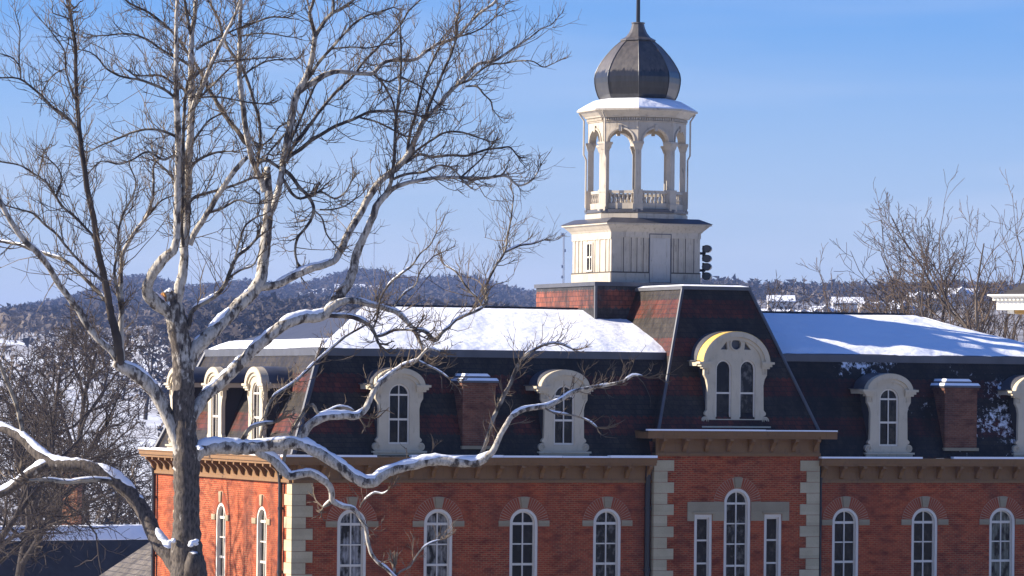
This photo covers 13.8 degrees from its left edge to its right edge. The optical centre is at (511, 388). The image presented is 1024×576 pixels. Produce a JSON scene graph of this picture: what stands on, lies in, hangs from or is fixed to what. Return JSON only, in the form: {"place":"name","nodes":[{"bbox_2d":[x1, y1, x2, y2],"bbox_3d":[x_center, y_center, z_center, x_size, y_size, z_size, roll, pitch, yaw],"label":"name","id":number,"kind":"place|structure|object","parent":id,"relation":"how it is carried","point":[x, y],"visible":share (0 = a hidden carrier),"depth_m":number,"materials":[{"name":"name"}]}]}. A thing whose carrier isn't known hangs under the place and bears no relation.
{"place":"outdoors","nodes":[
{"label":"outdoors","id":0,"kind":"place"},
{"bbox_2d":[0,300,1023,524],"bbox_3d":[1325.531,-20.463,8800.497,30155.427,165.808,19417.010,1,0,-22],"label":"ground","id":1,"kind":"structure","parent":0,"point":[153,417],"depth_m":1046.98,"materials":[{"name":"white snow"}]},
{"bbox_2d":[0,366,23,522],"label":"bare tree","id":2,"kind":"object","parent":1,"relation":"on","point":[5,457],"visible":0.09,"depth_m":295.57,"materials":[{"name":"brown plant"}]},
{"bbox_2d":[0,376,121,571],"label":"bare tree","id":3,"kind":"object","parent":1,"relation":"on","point":[43,494],"visible":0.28,"depth_m":227.61,"materials":[{"name":"brown plant"}]},
{"bbox_2d":[0,369,134,529],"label":"bare tree","id":4,"kind":"object","parent":1,"relation":"on","point":[88,516],"visible":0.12,"depth_m":236.12,"materials":[{"name":"brown plant"}]},
{"bbox_2d":[0,333,143,575],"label":"bare tree","id":5,"kind":"object","parent":1,"relation":"on","point":[7,528],"visible":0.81,"depth_m":204.73,"materials":[{"name":"brown plant"}]},
{"bbox_2d":[0,474,148,575],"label":"house","id":6,"kind":"structure","parent":1,"relation":"on","point":[67,564],"depth_m":229.42,"materials":[{"name":"grey brick"}]},
{"bbox_2d":[0,322,151,524],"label":"bare tree","id":7,"kind":"object","parent":1,"relation":"on","point":[24,522],"visible":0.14,"depth_m":261.36,"materials":[{"name":"brown plant"}]},
{"bbox_2d":[0,302,155,524],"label":"bare tree","id":8,"kind":"object","parent":1,"relation":"on","point":[106,420],"visible":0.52,"depth_m":248.90,"materials":[{"name":"brown plant"}]},
{"bbox_2d":[0,311,161,575],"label":"bare tree","id":9,"kind":"object","parent":1,"relation":"on","point":[24,550],"visible":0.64,"depth_m":221.08,"materials":[{"name":"brown plant"}]},
{"bbox_2d":[10,402,151,524],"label":"bare tree","id":10,"kind":"object","parent":1,"relation":"on","point":[125,502],"visible":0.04,"depth_m":298.59,"materials":[{"name":"brown plant"}]},
{"bbox_2d":[72,419,156,524],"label":"bare tree","id":11,"kind":"object","parent":1,"relation":"on","point":[119,507],"visible":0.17,"depth_m":284.40,"materials":[{"name":"brown plant"}]},
{"bbox_2d":[94,462,151,524],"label":"bare tree","id":12,"kind":"object","parent":1,"relation":"on","point":[145,490],"visible":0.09,"depth_m":261.24,"materials":[{"name":"brown plant"}]},
{"bbox_2d":[138,320,171,419],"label":"bare tree","id":13,"kind":"object","parent":1,"relation":"on","point":[151,371],"visible":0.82,"depth_m":900.45,"materials":[{"name":"brown plant"}]},
{"bbox_2d":[221,202,223,285],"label":"radio mast","id":14,"kind":"object","parent":1,"relation":"on","point":[222,257],"visible":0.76,"depth_m":3600.13,"materials":[{"name":"metal"}]},
{"bbox_2d":[0,0,681,575],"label":"sycamore tree","id":15,"kind":"object","parent":1,"relation":"on","point":[180,552],"visible":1,"depth_m":140.58,"materials":[{"name":"white plant"}]},
{"bbox_2d":[0,266,1023,423],"bbox_3d":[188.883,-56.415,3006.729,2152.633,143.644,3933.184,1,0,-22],"label":"wood","id":16,"kind":"object","parent":1,"relation":"on","point":[267,309],"visible":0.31,"depth_m":2565.92,"materials":[{"name":"grey plant"}]},
{"bbox_2d":[0,279,1023,524],"bbox_3d":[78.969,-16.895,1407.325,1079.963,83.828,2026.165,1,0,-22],"label":"hillside scrub","id":17,"kind":"object","parent":1,"relation":"on","point":[16,321],"visible":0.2,"depth_m":1410.62,"materials":[{"name":"brown plant"}]},
{"bbox_2d":[100,0,1023,575],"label":"academic building","id":18,"kind":"structure","parent":1,"relation":"on","point":[754,440],"depth_m":166.65,"materials":[{"name":"red brick"}]},
{"bbox_2d":[211,491,228,575],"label":"window","id":19,"kind":"structure","parent":18,"relation":"in","point":[222,515],"depth_m":167.47,"materials":[{"name":"white paint"}]},
{"bbox_2d":[251,494,270,575],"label":"window","id":20,"kind":"structure","parent":18,"relation":"in","point":[263,516],"depth_m":162.95,"materials":[{"name":"white paint"}]},
{"bbox_2d":[326,497,377,575],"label":"window","id":21,"kind":"structure","parent":18,"relation":"in","point":[351,547],"depth_m":160.35,"materials":[{"name":"white paint"}]},
{"bbox_2d":[412,497,463,575],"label":"window","id":22,"kind":"structure","parent":18,"relation":"in","point":[438,558],"depth_m":161.69,"materials":[{"name":"white paint"}]},
{"bbox_2d":[498,497,549,575],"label":"window","id":23,"kind":"structure","parent":18,"relation":"in","point":[523,523],"depth_m":163.03,"materials":[{"name":"white paint"}]},
{"bbox_2d":[582,496,632,575],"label":"window","id":24,"kind":"structure","parent":18,"relation":"in","point":[606,525],"depth_m":164.39,"materials":[{"name":"white paint"}]},
{"bbox_2d":[694,514,711,575],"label":"window","id":25,"kind":"structure","parent":18,"relation":"in","point":[703,522],"depth_m":165.64,"materials":[{"name":"glass"}]},
{"bbox_2d":[700,245,711,279],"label":"floodlight bank","id":26,"kind":"structure","parent":18,"relation":"attached to","point":[707,266],"depth_m":174.62,"materials":[{"name":"black metal"}]},
{"bbox_2d":[714,477,760,575],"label":"window","id":27,"kind":"structure","parent":18,"relation":"in","point":[736,502],"depth_m":166.21,"materials":[{"name":"white paint"}]},
{"bbox_2d":[764,514,780,575],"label":"window","id":28,"kind":"structure","parent":18,"relation":"in","point":[772,522],"depth_m":166.78,"materials":[{"name":"glass"}]},
{"bbox_2d":[822,496,869,575],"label":"window","id":29,"kind":"structure","parent":18,"relation":"in","point":[844,523],"depth_m":168.33,"materials":[{"name":"white paint"}]},
{"bbox_2d":[901,496,948,575],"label":"window","id":30,"kind":"structure","parent":18,"relation":"in","point":[923,522],"depth_m":169.69,"materials":[{"name":"white paint"}]},
{"bbox_2d":[979,496,1023,575],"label":"window","id":31,"kind":"structure","parent":18,"relation":"in","point":[1001,523],"depth_m":171.07,"materials":[{"name":"glass"}]},
{"bbox_2d":[561,233,565,282],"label":"radio mast","id":32,"kind":"object","parent":1,"relation":"on","point":[564,251],"visible":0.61,"depth_m":2599.69,"materials":[{"name":"metal"}]},
{"bbox_2d":[752,273,809,311],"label":"bare tree","id":33,"kind":"object","parent":1,"relation":"on","point":[777,290],"visible":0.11,"depth_m":419.54,"materials":[{"name":"brown plant"}]},
{"bbox_2d":[766,295,795,309],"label":"hillside house","id":34,"kind":"structure","parent":1,"relation":"on","point":[786,297],"depth_m":1635.50,"materials":[{"name":"white wood"}]},
{"bbox_2d":[783,309,822,311],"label":"hillside house","id":35,"kind":"structure","parent":1,"relation":"on","point":[803,310],"depth_m":1478.62,"materials":[{"name":"white wood"}]},
{"bbox_2d":[793,276,838,311],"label":"bare tree","id":36,"kind":"object","parent":1,"relation":"on","point":[809,304],"visible":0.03,"depth_m":274.94,"materials":[{"name":"brown plant"}]},
{"bbox_2d":[809,305,840,311],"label":"hillside house","id":37,"kind":"structure","parent":1,"relation":"on","point":[826,309],"depth_m":1497.28,"materials":[{"name":"white wood"}]},
{"bbox_2d":[769,255,922,312],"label":"bare tree","id":38,"kind":"object","parent":1,"relation":"on","point":[779,306],"visible":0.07,"depth_m":296.62,"materials":[{"name":"brown plant"}]},
{"bbox_2d":[830,297,863,312],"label":"hillside house","id":39,"kind":"structure","parent":1,"relation":"on","point":[844,300],"depth_m":1556.16,"materials":[{"name":"white wood"}]},
{"bbox_2d":[777,243,918,312],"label":"bare tree","id":40,"kind":"object","parent":1,"relation":"on","point":[878,306],"visible":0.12,"depth_m":294.05,"materials":[{"name":"brown plant"}]},
{"bbox_2d":[857,300,893,312],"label":"hillside house","id":41,"kind":"structure","parent":1,"relation":"on","point":[883,308],"depth_m":1495.50,"materials":[{"name":"white wood"}]},
{"bbox_2d":[815,164,1023,341],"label":"bare tree","id":42,"kind":"object","parent":1,"relation":"on","point":[969,325],"visible":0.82,"depth_m":256.18,"materials":[{"name":"brown plant"}]},
{"bbox_2d":[832,201,1011,334],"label":"bare tree","id":43,"kind":"object","parent":1,"relation":"on","point":[915,273],"visible":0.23,"depth_m":265.83,"materials":[{"name":"brown plant"}]},
{"bbox_2d":[862,218,988,333],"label":"bare tree","id":44,"kind":"object","parent":1,"relation":"on","point":[921,282],"visible":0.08,"depth_m":286.70,"materials":[{"name":"brown plant"}]},
{"bbox_2d":[906,291,950,311],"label":"hillside house","id":45,"kind":"structure","parent":1,"relation":"on","point":[930,301],"depth_m":1535.50,"materials":[{"name":"white wood"}]},
{"bbox_2d":[842,229,1023,335],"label":"bare tree","id":46,"kind":"object","parent":1,"relation":"on","point":[968,304],"visible":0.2,"depth_m":268.74,"materials":[{"name":"brown plant"}]},
{"bbox_2d":[944,287,978,305],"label":"hillside house","id":47,"kind":"structure","parent":1,"relation":"on","point":[963,295],"depth_m":1595.50,"materials":[{"name":"white wood"}]},
{"bbox_2d":[935,268,1022,335],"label":"bare tree","id":48,"kind":"object","parent":1,"relation":"on","point":[980,317],"visible":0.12,"depth_m":296.84,"materials":[{"name":"brown plant"}]},
{"bbox_2d":[987,283,1023,313],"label":"white pavilion","id":49,"kind":"structure","parent":1,"relation":"on","point":[1011,301],"depth_m":235.00,"materials":[{"name":"paint"}]},
{"bbox_2d":[0,0,1023,307],"label":"sky","id":50,"kind":"structure","parent":0,"point":[800,105],"materials":[{"name":"blue"}]},
{"bbox_2d":[890,303,917,314],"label":"hillside house","id":51,"kind":"structure","parent":0,"point":[904,308],"depth_m":1475.50,"materials":[{"name":"white wood"}]}
]}

